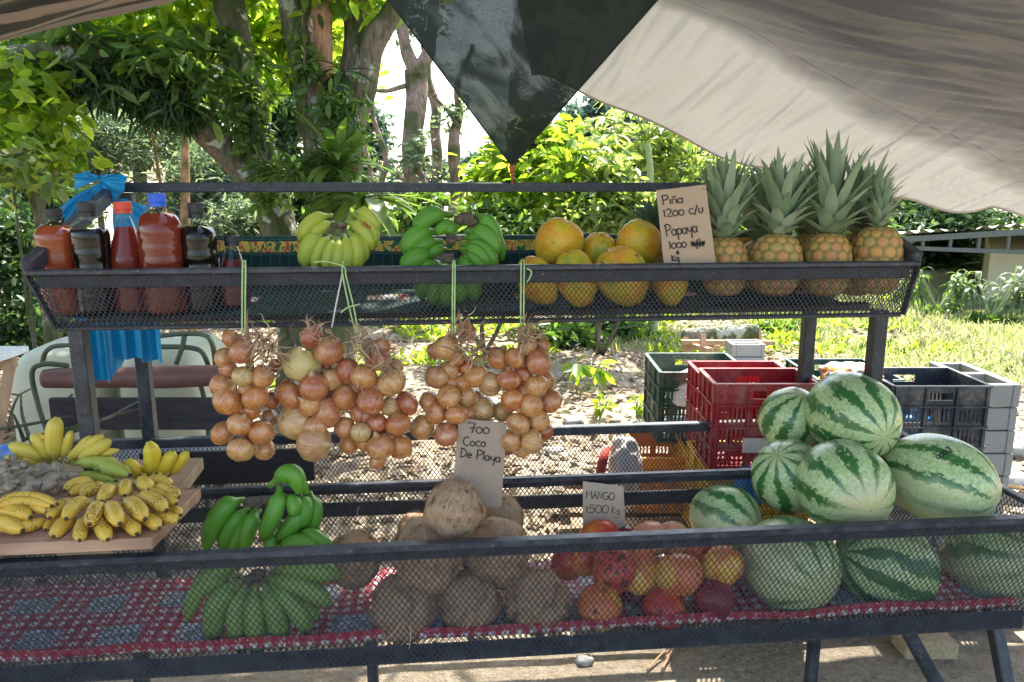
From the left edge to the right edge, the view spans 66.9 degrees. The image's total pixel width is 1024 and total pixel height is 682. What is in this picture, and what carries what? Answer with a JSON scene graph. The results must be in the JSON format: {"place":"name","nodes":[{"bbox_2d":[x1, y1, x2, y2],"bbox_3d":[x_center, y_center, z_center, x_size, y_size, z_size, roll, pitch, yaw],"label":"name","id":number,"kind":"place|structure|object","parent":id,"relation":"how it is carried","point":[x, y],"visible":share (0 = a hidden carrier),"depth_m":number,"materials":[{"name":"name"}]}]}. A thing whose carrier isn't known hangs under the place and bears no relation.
{"place":"outdoors","nodes":[
{"label":"outdoors","id":0,"kind":"place"},
{"bbox_2d":[111,31,710,180],"label":"sky","id":1,"kind":"structure","parent":0,"point":[392,61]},
{"bbox_2d":[0,180,1023,681],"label":"ground","id":2,"kind":"structure","parent":0,"point":[878,658],"depth_m":2.52,"materials":[{"name":"soil"}]},
{"bbox_2d":[0,132,74,348],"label":"leafy tree","id":3,"kind":"object","parent":2,"relation":"on","point":[14,163],"visible":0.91,"depth_m":3.90,"materials":[{"name":"green plant"}]},
{"bbox_2d":[0,159,106,360],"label":"vine thicket","id":4,"kind":"object","parent":2,"relation":"on","point":[14,329],"visible":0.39,"depth_m":5.86,"materials":[{"name":"green plant"}]},
{"bbox_2d":[0,46,115,343],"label":"leafy tree","id":5,"kind":"object","parent":2,"relation":"on","point":[32,101],"visible":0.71,"depth_m":4.37,"materials":[{"name":"green plant"}]},
{"bbox_2d":[0,0,176,41],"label":"striped awning","id":6,"kind":"object","parent":2,"relation":"on","point":[19,18],"visible":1,"depth_m":2.94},
{"bbox_2d":[0,102,223,228],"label":"feathery shrub","id":7,"kind":"object","parent":2,"relation":"on","point":[111,143],"visible":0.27,"depth_m":8.96,"materials":[{"name":"green plant"}]},
{"bbox_2d":[11,331,226,460],"bbox_3d":[-1.982,0.296,4.098,1.063,0.812,0.797,-1,12,-5],"label":"fibreglass tank","id":8,"kind":"object","parent":2,"relation":"on","point":[189,348],"visible":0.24,"depth_m":3.79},
{"bbox_2d":[29,361,230,506],"bbox_3d":[-1.603,0.473,3.316,0.986,0.742,0.464,1,12,6],"label":"garden bench","id":9,"kind":"object","parent":2,"relation":"on","point":[188,413],"visible":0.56,"depth_m":3.33,"materials":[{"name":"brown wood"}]},
{"bbox_2d":[0,0,402,389],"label":"leaning tree","id":10,"kind":"object","parent":2,"relation":"on","point":[184,33],"visible":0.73,"depth_m":4.92,"materials":[{"name":"green plant"}]},
{"bbox_2d":[40,51,213,142],"bbox_3d":[-2.386,-1.505,4.728,1.057,0.572,0.533,-6,13,-26],"label":"hanging moss","id":11,"kind":"object","parent":10,"relation":"hanging from","point":[154,111],"visible":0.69,"depth_m":4.71,"materials":[{"name":"green plant"}]},
{"bbox_2d":[219,60,297,217],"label":"climbing creeper","id":12,"kind":"object","parent":10,"relation":"attached to","point":[256,121],"visible":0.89,"depth_m":5.05,"materials":[{"name":"green plant"}]},
{"bbox_2d":[136,138,297,235],"bbox_3d":[-3.373,-1.308,8.770,1.845,2.106,2.014,-8,14,-33],"label":"feathery shrub","id":13,"kind":"object","parent":2,"relation":"on","point":[224,212],"visible":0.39,"depth_m":8.58,"materials":[{"name":"green plant"}]},
{"bbox_2d":[115,0,399,414],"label":"forked tree","id":14,"kind":"object","parent":2,"relation":"on","point":[365,31],"visible":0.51,"depth_m":5.01,"materials":[{"name":"brown plant"}]},
{"bbox_2d":[268,9,380,212],"bbox_3d":[-1.151,-1.414,4.796,0.692,1.243,0.581,-1,12,-5],"label":"climbing creeper","id":15,"kind":"object","parent":14,"relation":"attached to","point":[335,109],"visible":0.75,"depth_m":4.76,"materials":[{"name":"green plant"}]},
{"bbox_2d":[270,107,398,208],"bbox_3d":[-1.061,-1.072,4.702,0.753,0.649,0.737,5,13,23],"label":"epiphyte fern","id":16,"kind":"object","parent":14,"relation":"attached to","point":[332,146],"visible":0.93,"depth_m":4.60,"materials":[{"name":"green plant"}]},
{"bbox_2d":[296,192,439,235],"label":"epiphyte fern","id":17,"kind":"object","parent":14,"relation":"attached to","point":[356,200],"visible":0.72,"depth_m":4.58,"materials":[{"name":"green plant"}]},
{"bbox_2d":[191,53,403,230],"bbox_3d":[-3.780,-3.014,12.274,2.910,4.057,3.961,-11,16,-44],"label":"forest tree","id":18,"kind":"object","parent":2,"relation":"on","point":[284,124],"visible":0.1,"depth_m":11.74,"materials":[{"name":"green plant"}]},
{"bbox_2d":[376,4,437,235],"bbox_3d":[-1.268,-2.508,9.212,1.245,4.350,1.433,-1,12,-5],"label":"slender tree","id":19,"kind":"object","parent":2,"relation":"on","point":[414,160],"visible":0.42,"depth_m":8.92,"materials":[{"name":"brown plant"}]},
{"bbox_2d":[421,46,448,209],"bbox_3d":[-0.989,-2.108,9.587,0.511,3.435,0.772,3,12,13],"label":"slender tree","id":20,"kind":"object","parent":2,"relation":"on","point":[438,175],"visible":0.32,"depth_m":9.56,"materials":[{"name":"brown plant"}]},
{"bbox_2d":[366,103,528,233],"bbox_3d":[-1.335,-3.522,16.604,4.488,3.188,2.011,-1,12,-5],"label":"pale tree","id":21,"kind":"object","parent":2,"relation":"on","point":[382,123],"visible":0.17,"depth_m":16.08,"materials":[{"name":"green plant"}]},
{"bbox_2d":[427,90,488,234],"bbox_3d":[-0.505,-1.913,9.346,1.031,3.154,0.576,-1,12,-5],"label":"slender tree","id":22,"kind":"object","parent":2,"relation":"on","point":[453,130],"visible":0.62,"depth_m":9.24,"materials":[{"name":"brown plant"}]},
{"bbox_2d":[380,180,546,355],"bbox_3d":[-0.424,-0.721,7.325,1.106,1.583,2.757,-7,14,-32],"label":"sunlit shrub","id":23,"kind":"object","parent":2,"relation":"on","point":[521,225],"visible":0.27,"depth_m":6.58,"materials":[{"name":"green plant"}]},
{"bbox_2d":[0,182,1023,681],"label":"display stand","id":24,"kind":"object","parent":2,"relation":"on","point":[164,564],"visible":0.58,"depth_m":1.93,"materials":[{"name":"grey metal"}]},
{"bbox_2d":[34,208,77,314],"bbox_3d":[-1.128,-0.196,1.925,0.098,0.263,0.104,-1,12,-5],"label":"bottle","id":25,"kind":"object","parent":24,"relation":"on","point":[54,241],"visible":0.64,"depth_m":1.89,"materials":[{"name":"orange plastic"}]},
{"bbox_2d":[0,488,200,555],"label":"wooden board","id":26,"kind":"object","parent":24,"relation":"on","point":[40,541],"visible":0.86,"depth_m":1.72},
{"bbox_2d":[0,491,58,534],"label":"banana hand","id":27,"kind":"object","parent":26,"relation":"on","point":[18,509],"visible":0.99,"depth_m":1.75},
{"bbox_2d":[42,488,182,541],"bbox_3d":[-0.910,0.396,1.760,0.297,0.064,0.188,-4,12,-19],"label":"banana hand","id":28,"kind":"object","parent":26,"relation":"on","point":[100,516],"visible":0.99,"depth_m":1.74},
{"bbox_2d":[63,474,180,501],"bbox_3d":[-0.937,0.351,1.860,0.302,0.041,0.142,-1,12,-5],"label":"banana hand","id":29,"kind":"object","parent":28,"relation":"on","point":[86,486],"visible":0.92,"depth_m":1.85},
{"bbox_2d":[0,458,203,495],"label":"wooden board","id":30,"kind":"object","parent":24,"relation":"on","point":[187,475],"visible":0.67,"depth_m":2.17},
{"bbox_2d":[4,416,120,466],"bbox_3d":[-1.217,0.275,2.089,0.324,0.157,0.072,1,12,3],"label":"banana hand","id":31,"kind":"object","parent":30,"relation":"on","point":[50,445],"visible":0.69,"depth_m":2.07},
{"bbox_2d":[73,456,131,489],"bbox_3d":[-1.068,0.345,2.011,0.184,0.066,0.098,5,13,23],"label":"banana hand","id":32,"kind":"object","parent":30,"relation":"on","point":[110,470],"visible":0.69,"depth_m":2.02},
{"bbox_2d":[124,440,189,478],"bbox_3d":[-0.953,0.320,2.080,0.167,0.123,0.073,-1,12,-5],"label":"banana hand","id":33,"kind":"object","parent":30,"relation":"on","point":[172,462],"visible":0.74,"depth_m":2.06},
{"bbox_2d":[60,171,162,382],"bbox_3d":[-1.193,-0.180,2.307,0.246,0.641,0.102,-1,12,-5],"label":"blue plastic sheet","id":34,"kind":"object","parent":24,"relation":"hanging from","point":[111,350],"visible":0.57,"depth_m":2.35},
{"bbox_2d":[139,448,314,484],"bbox_3d":[-0.913,0.406,2.496,0.540,0.110,0.012,-1,12,-5],"label":"dark board","id":35,"kind":"object","parent":24,"relation":"on","point":[221,467],"visible":0.57,"depth_m":2.50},
{"bbox_2d":[209,260,292,461],"bbox_3d":[-0.617,0.061,1.863,0.219,0.506,0.174,10,16,42],"label":"onion bunch","id":36,"kind":"object","parent":24,"relation":"hanging from","point":[246,400],"visible":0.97,"depth_m":1.85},
{"bbox_2d":[276,264,345,461],"bbox_3d":[-0.491,0.053,1.881,0.178,0.488,0.152,-1,12,-5],"label":"onion bunch","id":37,"kind":"object","parent":24,"relation":"hanging from","point":[309,414],"visible":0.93,"depth_m":1.87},
{"bbox_2d":[314,260,417,468],"bbox_3d":[-0.350,0.069,1.868,0.239,0.520,0.178,-1,12,-5],"label":"onion bunch","id":38,"kind":"object","parent":24,"relation":"hanging from","point":[376,435],"visible":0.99,"depth_m":1.88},
{"bbox_2d":[410,260,495,446],"bbox_3d":[-0.148,0.036,1.907,0.220,0.464,0.174,-1,12,-5],"label":"onion bunch","id":39,"kind":"object","parent":24,"relation":"hanging from","point":[455,400],"visible":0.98,"depth_m":1.92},
{"bbox_2d":[69,232,846,317],"bbox_3d":[-0.111,-0.205,2.184,1.988,0.172,0.472,-1,12,-5],"label":"printed cloth","id":40,"kind":"object","parent":24,"relation":"on","point":[267,251],"visible":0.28,"depth_m":2.21,"materials":[{"name":"fabric"}]},
{"bbox_2d":[69,202,115,314],"bbox_3d":[-1.036,-0.203,1.911,0.095,0.278,0.097,-1,12,-5],"label":"bottle","id":41,"kind":"object","parent":40,"relation":"on","point":[90,248],"visible":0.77,"depth_m":1.88,"materials":[{"name":"black plastic"}]},
{"bbox_2d":[111,201,145,312],"bbox_3d":[-0.963,-0.208,1.947,0.094,0.282,0.095,-1,12,-5],"label":"bottle","id":42,"kind":"object","parent":40,"relation":"on","point":[125,253],"visible":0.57,"depth_m":1.92,"materials":[{"name":"red plastic"}]},
{"bbox_2d":[137,193,187,314],"bbox_3d":[-0.864,-0.214,1.916,0.111,0.298,0.113,-1,12,-5],"label":"bottle","id":43,"kind":"object","parent":40,"relation":"on","point":[159,239],"visible":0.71,"depth_m":1.88,"materials":[{"name":"red plastic"}]},
{"bbox_2d":[181,202,222,312],"bbox_3d":[-0.783,-0.208,1.946,0.092,0.278,0.095,-1,12,-5],"label":"bottle","id":44,"kind":"object","parent":40,"relation":"on","point":[199,246],"visible":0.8,"depth_m":1.91,"materials":[{"name":"black plastic"}]},
{"bbox_2d":[296,206,380,266],"bbox_3d":[-0.450,-0.264,2.013,0.216,0.167,0.112,-1,12,-5],"label":"banana hand","id":45,"kind":"object","parent":40,"relation":"on","point":[358,245],"visible":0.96,"depth_m":1.99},
{"bbox_2d":[400,205,505,307],"bbox_3d":[-0.152,-0.218,2.026,0.280,0.267,0.150,-1,12,-5],"label":"banana bunch","id":46,"kind":"object","parent":40,"relation":"on","point":[484,244],"visible":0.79,"depth_m":2.00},
{"bbox_2d":[535,217,583,263],"bbox_3d":[0.126,-0.265,2.111,0.129,0.140,0.130,33,6,8],"label":"papaya","id":47,"kind":"object","parent":40,"relation":"on","point":[556,238],"visible":0.72,"depth_m":2.06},
{"bbox_2d":[555,249,596,307],"bbox_3d":[0.168,-0.161,2.019,0.108,0.154,0.108,-17,12,7],"label":"papaya","id":48,"kind":"object","parent":40,"relation":"on","point":[574,256],"visible":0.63,"depth_m":1.99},
{"bbox_2d":[595,246,648,306],"bbox_3d":[0.289,-0.168,2.029,0.137,0.167,0.136,-33,12,-2],"label":"papaya","id":49,"kind":"object","parent":40,"relation":"on","point":[620,254],"visible":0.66,"depth_m":1.98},
{"bbox_2d":[616,219,659,262],"bbox_3d":[0.344,-0.263,2.135,0.119,0.145,0.118,0,23,-40],"label":"papaya","id":50,"kind":"object","parent":40,"relation":"on","point":[641,237],"visible":0.73,"depth_m":2.09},
{"bbox_2d":[690,149,761,295],"bbox_3d":[0.564,-0.315,2.071,0.195,0.387,0.197,2,12,10],"label":"pineapple","id":51,"kind":"object","parent":40,"relation":"on","point":[728,199],"visible":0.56,"depth_m":2.02,"materials":[{"name":"green plant"}]},
{"bbox_2d":[738,152,804,290],"bbox_3d":[0.735,-0.343,2.279,0.246,0.418,0.241,-1,12,-5],"label":"pineapple","id":52,"kind":"object","parent":40,"relation":"on","point":[758,231],"visible":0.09,"depth_m":2.24,"materials":[{"name":"green plant"}]},
{"bbox_2d":[737,147,823,295],"bbox_3d":[0.708,-0.317,2.062,0.230,0.393,0.200,-1,12,-5],"label":"pineapple","id":53,"kind":"object","parent":40,"relation":"on","point":[783,188],"visible":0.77,"depth_m":2.02,"materials":[{"name":"green plant"}]},
{"bbox_2d":[797,128,878,295],"bbox_3d":[0.855,-0.343,2.074,0.230,0.443,0.240,-1,12,-5],"label":"pineapple","id":54,"kind":"object","parent":40,"relation":"on","point":[833,204],"visible":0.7,"depth_m":2.03,"materials":[{"name":"green plant"}]},
{"bbox_2d":[0,546,1017,661],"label":"printed cloth","id":55,"kind":"object","parent":24,"relation":"on","point":[182,623],"visible":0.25,"depth_m":1.99,"materials":[{"name":"fabric"}]},
{"bbox_2d":[182,563,340,653],"bbox_3d":[-0.615,0.658,1.913,0.385,0.247,0.108,-1,12,-5],"label":"banana hand","id":56,"kind":"object","parent":55,"relation":"on","point":[259,600],"visible":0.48,"depth_m":1.88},
{"bbox_2d":[281,527,330,545],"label":"banana hand","id":57,"kind":"object","parent":56,"relation":"on","point":[309,536],"visible":0.62,"depth_m":1.94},
{"bbox_2d":[201,464,322,549],"bbox_3d":[-0.639,0.424,1.968,0.307,0.243,0.115,-1,12,-5],"label":"banana hand","id":58,"kind":"object","parent":57,"relation":"on","point":[226,525],"visible":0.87,"depth_m":1.95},
{"bbox_2d":[331,508,384,589],"bbox_3d":[-0.419,0.549,2.039,0.164,0.233,0.166,17,33,28],"label":"coconut","id":59,"kind":"object","parent":55,"relation":"on","point":[357,536],"visible":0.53,"depth_m":2.01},
{"bbox_2d":[367,572,438,648],"bbox_3d":[-0.274,0.674,1.932,0.183,0.189,0.265,7,-6,1],"label":"coconut","id":60,"kind":"object","parent":55,"relation":"on","point":[405,608],"visible":0.46,"depth_m":1.90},
{"bbox_2d":[389,514,466,595],"bbox_3d":[-0.204,0.519,1.980,0.207,0.298,0.207,-13,41,-37],"label":"coconut","id":61,"kind":"object","parent":60,"relation":"on","point":[415,528],"visible":0.36,"depth_m":1.93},
{"bbox_2d":[422,462,485,538],"bbox_3d":[-0.140,0.390,1.917,0.161,0.224,0.174,3,19,-18],"label":"coconut","id":62,"kind":"object","parent":61,"relation":"on","point":[454,508],"visible":0.98,"depth_m":1.88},
{"bbox_2d":[453,418,506,506],"bbox_3d":[-0.084,0.310,1.964,0.144,0.242,0.006,-1,12,-5],"label":"price sign","id":63,"kind":"object","parent":62,"relation":"on","point":[478,444],"visible":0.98,"depth_m":1.96,"materials":[{"name":"grey cardboard"}]},
{"bbox_2d":[438,569,502,636],"bbox_3d":[-0.099,0.666,1.963,0.172,0.180,0.210,-9,14,-36],"label":"coconut","id":64,"kind":"object","parent":55,"relation":"on","point":[475,608],"visible":0.57,"depth_m":1.92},
{"bbox_2d":[463,496,531,589],"bbox_3d":[-0.039,0.521,2.020,0.197,0.270,0.196,3,12,13],"label":"coconut","id":65,"kind":"object","parent":64,"relation":"on","point":[495,526],"visible":0.41,"depth_m":1.97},
{"bbox_2d":[576,584,622,631],"bbox_3d":[0.228,0.691,2.009,0.119,0.115,0.138,27,-1,18],"label":"mango","id":66,"kind":"object","parent":55,"relation":"on","point":[599,602],"visible":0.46,"depth_m":1.96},
{"bbox_2d":[592,550,635,594],"bbox_3d":[0.261,0.590,1.993,0.110,0.133,0.114,15,40,-2],"label":"mango","id":67,"kind":"object","parent":66,"relation":"on","point":[616,575],"visible":0.52,"depth_m":1.95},
{"bbox_2d":[618,526,632,531],"bbox_3d":[0.319,0.566,2.199,0.088,0.076,0.073,-13,29,18],"label":"mango","id":68,"kind":"object","parent":55,"relation":"on","point":[626,528],"visible":0.06,"depth_m":2.18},
{"bbox_2d":[583,481,624,528],"bbox_3d":[0.259,0.474,2.191,0.123,0.157,0.034,-1,12,-5],"label":"price sign","id":69,"kind":"object","parent":68,"relation":"on","point":[602,501],"visible":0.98,"depth_m":2.19,"materials":[{"name":"cardboard"}]},
{"bbox_2d":[740,515,841,611],"bbox_3d":[0.751,0.606,2.096,0.254,0.257,0.269,16,8,-24],"label":"watermelon","id":70,"kind":"object","parent":55,"relation":"on","point":[780,520],"visible":0.42,"depth_m":2.00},
{"bbox_2d":[689,484,762,551],"bbox_3d":[0.618,0.514,2.239,0.197,0.199,0.210,-42,38,-22],"label":"watermelon","id":71,"kind":"object","parent":70,"relation":"on","point":[721,505],"visible":0.52,"depth_m":2.17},
{"bbox_2d":[750,439,811,514],"bbox_3d":[0.803,0.392,2.242,0.212,0.225,0.215,-15,41,30],"label":"watermelon","id":72,"kind":"object","parent":70,"relation":"on","point":[775,465],"visible":0.66,"depth_m":2.17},
{"bbox_2d":[758,387,815,444],"bbox_3d":[0.861,0.243,2.390,0.194,0.203,0.192,13,33,-3],"label":"watermelon","id":73,"kind":"object","parent":72,"relation":"on","point":[781,414],"visible":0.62,"depth_m":2.32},
{"bbox_2d":[795,439,895,522],"bbox_3d":[0.895,0.391,2.086,0.248,0.245,0.266,-8,17,-3],"label":"watermelon","id":74,"kind":"object","parent":70,"relation":"on","point":[842,480],"visible":0.93,"depth_m":1.99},
{"bbox_2d":[835,537,940,614],"bbox_3d":[1.033,0.622,2.136,0.281,0.248,0.251,19,-11,-6],"label":"watermelon","id":75,"kind":"object","parent":55,"relation":"on","point":[889,568],"visible":0.34,"depth_m":2.04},
{"bbox_2d":[881,433,1001,518],"bbox_3d":[1.180,0.382,2.143,0.301,0.250,0.245,20,64,39],"label":"watermelon","id":76,"kind":"object","parent":75,"relation":"on","point":[935,475],"visible":0.81,"depth_m":2.05,"materials":[{"name":"food"}]},
{"bbox_2d":[805,371,902,455],"bbox_3d":[0.992,0.217,2.255,0.250,0.247,0.289,-29,23,-3],"label":"watermelon","id":77,"kind":"object","parent":76,"relation":"on","point":[865,410],"visible":0.88,"depth_m":2.15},
{"bbox_2d":[478,260,561,457],"bbox_3d":[0.023,0.058,1.930,0.218,0.513,0.171,-1,12,-5],"label":"onion bunch","id":78,"kind":"object","parent":24,"relation":"hanging from","point":[530,398],"visible":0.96,"depth_m":1.93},
{"bbox_2d":[502,562,571,636],"bbox_3d":[0.063,0.658,1.967,0.188,0.186,0.254,-24,-20,-9],"label":"coconut","id":79,"kind":"object","parent":24,"relation":"on","point":[538,594],"visible":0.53,"depth_m":1.94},
{"bbox_2d":[642,586,685,629],"bbox_3d":[0.399,0.701,2.028,0.112,0.116,0.135,-24,-18,12],"label":"mango","id":80,"kind":"object","parent":24,"relation":"on","point":[657,599],"visible":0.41,"depth_m":1.98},
{"bbox_2d":[654,553,702,595],"bbox_3d":[0.432,0.607,2.012,0.112,0.108,0.130,23,-26,-34],"label":"mango","id":81,"kind":"object","parent":80,"relation":"on","point":[677,576],"visible":0.6,"depth_m":1.97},
{"bbox_2d":[656,185,715,262],"bbox_3d":[0.446,-0.298,1.980,0.154,0.200,0.042,-1,12,-5],"label":"price sign","id":82,"kind":"object","parent":24,"relation":"on","point":[685,226],"visible":1,"depth_m":1.98,"materials":[{"name":"cardboard"}]},
{"bbox_2d":[841,149,912,295],"bbox_3d":[1.054,-0.356,2.333,0.230,0.436,0.235,-11,16,-43],"label":"pineapple","id":83,"kind":"object","parent":24,"relation":"on","point":[863,175],"visible":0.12,"depth_m":2.27,"materials":[{"name":"green plant"}]},
{"bbox_2d":[851,176,906,294],"bbox_3d":[0.982,-0.284,2.072,0.135,0.319,0.139,-1,12,-5],"label":"pineapple","id":84,"kind":"object","parent":24,"relation":"on","point":[878,240],"visible":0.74,"depth_m":2.04,"materials":[{"name":"orange plant"}]},
{"bbox_2d":[939,513,1023,607],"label":"watermelon","id":85,"kind":"object","parent":24,"relation":"on","point":[984,561],"visible":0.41,"depth_m":2.09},
{"bbox_2d":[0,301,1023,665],"bbox_3d":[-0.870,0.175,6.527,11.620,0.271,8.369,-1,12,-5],"label":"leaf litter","id":86,"kind":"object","parent":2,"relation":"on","point":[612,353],"visible":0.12,"depth_m":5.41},
{"bbox_2d":[442,113,625,332],"bbox_3d":[0.240,-0.988,6.961,1.693,2.176,1.210,10,15,40],"label":"sunlit shrub","id":87,"kind":"object","parent":2,"relation":"on","point":[548,156],"visible":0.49,"depth_m":6.72,"materials":[{"name":"green plant"}]},
{"bbox_2d":[161,311,990,389],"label":"ground weeds","id":88,"kind":"object","parent":2,"relation":"on","point":[417,360],"visible":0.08,"depth_m":7.38,"materials":[{"name":"green plant"}]},
{"bbox_2d":[500,314,654,351],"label":"broad bush","id":89,"kind":"object","parent":2,"relation":"on","point":[572,334],"visible":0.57,"depth_m":7.18,"materials":[{"name":"green plant"}]},
{"bbox_2d":[543,135,655,354],"bbox_3d":[0.844,-0.749,6.476,1.071,1.927,1.162,-11,16,-42],"label":"sunlit shrub","id":90,"kind":"object","parent":2,"relation":"on","point":[614,215],"visible":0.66,"depth_m":6.36,"materials":[{"name":"green plant"}]},
{"bbox_2d":[581,102,700,332],"bbox_3d":[1.350,-1.206,7.733,1.489,2.444,1.482,-1,12,-5],"label":"papaya tree","id":91,"kind":"object","parent":2,"relation":"on","point":[649,161],"visible":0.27,"depth_m":7.56,"materials":[{"name":"green plant"}]},
{"bbox_2d":[531,95,762,194],"bbox_3d":[2.936,-2.968,14.101,5.401,3.296,1.699,0,12,2],"label":"pale tree","id":92,"kind":"object","parent":2,"relation":"on","point":[590,109],"visible":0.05,"depth_m":13.74,"materials":[{"name":"green plant"}]},
{"bbox_2d":[574,109,751,321],"bbox_3d":[1.633,-1.349,8.328,1.317,2.351,2.302,-11,16,-43],"label":"sunlit shrub","id":93,"kind":"object","parent":2,"relation":"on","point":[665,156],"visible":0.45,"depth_m":7.93,"materials":[{"name":"green plant"}]},
{"bbox_2d":[680,328,773,364],"bbox_3d":[1.738,0.096,6.261,0.808,0.409,0.784,-1,12,-5],"label":"stick frame","id":94,"kind":"object","parent":2,"relation":"on","point":[702,344],"visible":0.47,"depth_m":6.14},
{"bbox_2d":[681,324,758,339],"bbox_3d":[1.713,-0.057,6.340,0.670,0.153,0.145,-1,12,-5],"label":"log","id":95,"kind":"object","parent":94,"relation":"on","point":[745,331],"visible":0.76,"depth_m":6.29,"materials":[{"name":"wood"}]},
{"bbox_2d":[565,485,1000,622],"bbox_3d":[0.990,0.809,3.147,1.500,0.150,1.000,0,12,0],"label":"wooden pallet","id":96,"kind":"object","parent":2,"relation":"on","point":[628,519],"visible":0.05,"depth_m":3.17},
{"bbox_2d":[625,433,686,512],"bbox_3d":[0.691,0.558,3.352,0.366,0.238,0.356,0,12,0],"label":"plastic crate","id":97,"kind":"object","parent":96,"relation":"on","point":[656,461],"visible":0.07,"depth_m":3.20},
{"bbox_2d":[642,353,741,442],"bbox_3d":[0.809,0.245,3.458,0.386,0.310,0.386,0,12,0],"label":"plastic crate","id":98,"kind":"object","parent":97,"relation":"on","point":[663,374],"visible":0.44,"depth_m":3.46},
{"bbox_2d":[668,432,769,516],"bbox_3d":[0.880,0.548,3.300,0.366,0.280,0.356,0,12,0],"label":"plastic crate","id":99,"kind":"object","parent":96,"relation":"on","point":[678,447],"visible":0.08,"depth_m":3.27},
{"bbox_2d":[684,361,785,440],"bbox_3d":[0.897,0.255,3.089,0.366,0.310,0.226,0,12,0],"label":"plastic crate","id":100,"kind":"object","parent":99,"relation":"on","point":[692,380],"visible":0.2,"depth_m":3.15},
{"bbox_2d":[683,440,807,528],"bbox_3d":[0.862,0.576,2.880,0.366,0.310,0.356,0,12,0],"label":"plastic crate","id":101,"kind":"object","parent":96,"relation":"on","point":[718,481],"visible":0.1,"depth_m":2.88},
{"bbox_2d":[694,368,817,468],"bbox_3d":[0.862,0.274,2.751,0.366,0.310,0.242,0,12,0],"label":"plastic crate","id":102,"kind":"object","parent":101,"relation":"on","point":[720,390],"visible":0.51,"depth_m":2.66,"materials":[{"name":"plastic"}]},
{"bbox_2d":[593,283,1023,387],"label":"grass","id":103,"kind":"structure","parent":2,"relation":"on","point":[993,330],"depth_m":7.33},
{"bbox_2d":[891,632,958,659],"bbox_3d":[1.341,0.984,2.519,0.170,0.060,0.100,0,12,0],"label":"brick","id":104,"kind":"object","parent":2,"relation":"on","point":[942,646],"visible":0.66,"depth_m":2.47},
{"bbox_2d":[906,267,979,317],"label":"cane plant","id":105,"kind":"object","parent":2,"relation":"on","point":[947,300],"visible":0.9,"depth_m":8.86,"materials":[{"name":"green plant"}]},
{"bbox_2d":[887,199,1023,269],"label":"forest tree","id":106,"kind":"object","parent":2,"relation":"on","point":[914,216],"visible":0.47,"depth_m":14.34,"materials":[{"name":"green plant"}]},
{"bbox_2d":[899,223,1023,302],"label":"house","id":107,"kind":"structure","parent":2,"relation":"on","point":[1002,251],"depth_m":9.73,"materials":[{"name":"paint"}]},
{"bbox_2d":[951,266,1023,317],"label":"cane plant","id":108,"kind":"object","parent":2,"relation":"on","point":[1014,292],"visible":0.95,"depth_m":8.53,"materials":[{"name":"green plant"}]},
{"bbox_2d":[578,0,1023,216],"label":"tarpaulin","id":109,"kind":"object","parent":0,"point":[929,94],"visible":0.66,"depth_m":2.30,"materials":[{"name":"fabric"}]},
{"bbox_2d":[388,0,657,183],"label":"shade net","id":110,"kind":"object","parent":109,"relation":"hanging from","point":[517,74],"visible":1,"depth_m":2.07,"materials":[{"name":"fabric"}]},
{"bbox_2d":[929,362,1020,406],"bbox_3d":[1.872,0.172,3.155,0.150,0.091,0.390,0,12,0],"label":"concrete block","id":111,"kind":"object","parent":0,"point":[1005,392],"depth_m":2.98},
{"bbox_3d":[1.548,0.473,3.038,0.359,0.092,0.350,-1,12,-5],"label":"concrete block","id":112,"kind":"object","parent":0,"visible":0},
{"bbox_2d":[882,367,993,452],"bbox_3d":[1.545,0.284,2.943,0.361,0.310,0.296,0,12,0],"label":"plastic crate","id":113,"kind":"object","parent":112,"relation":"on","point":[962,405],"visible":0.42,"depth_m":2.80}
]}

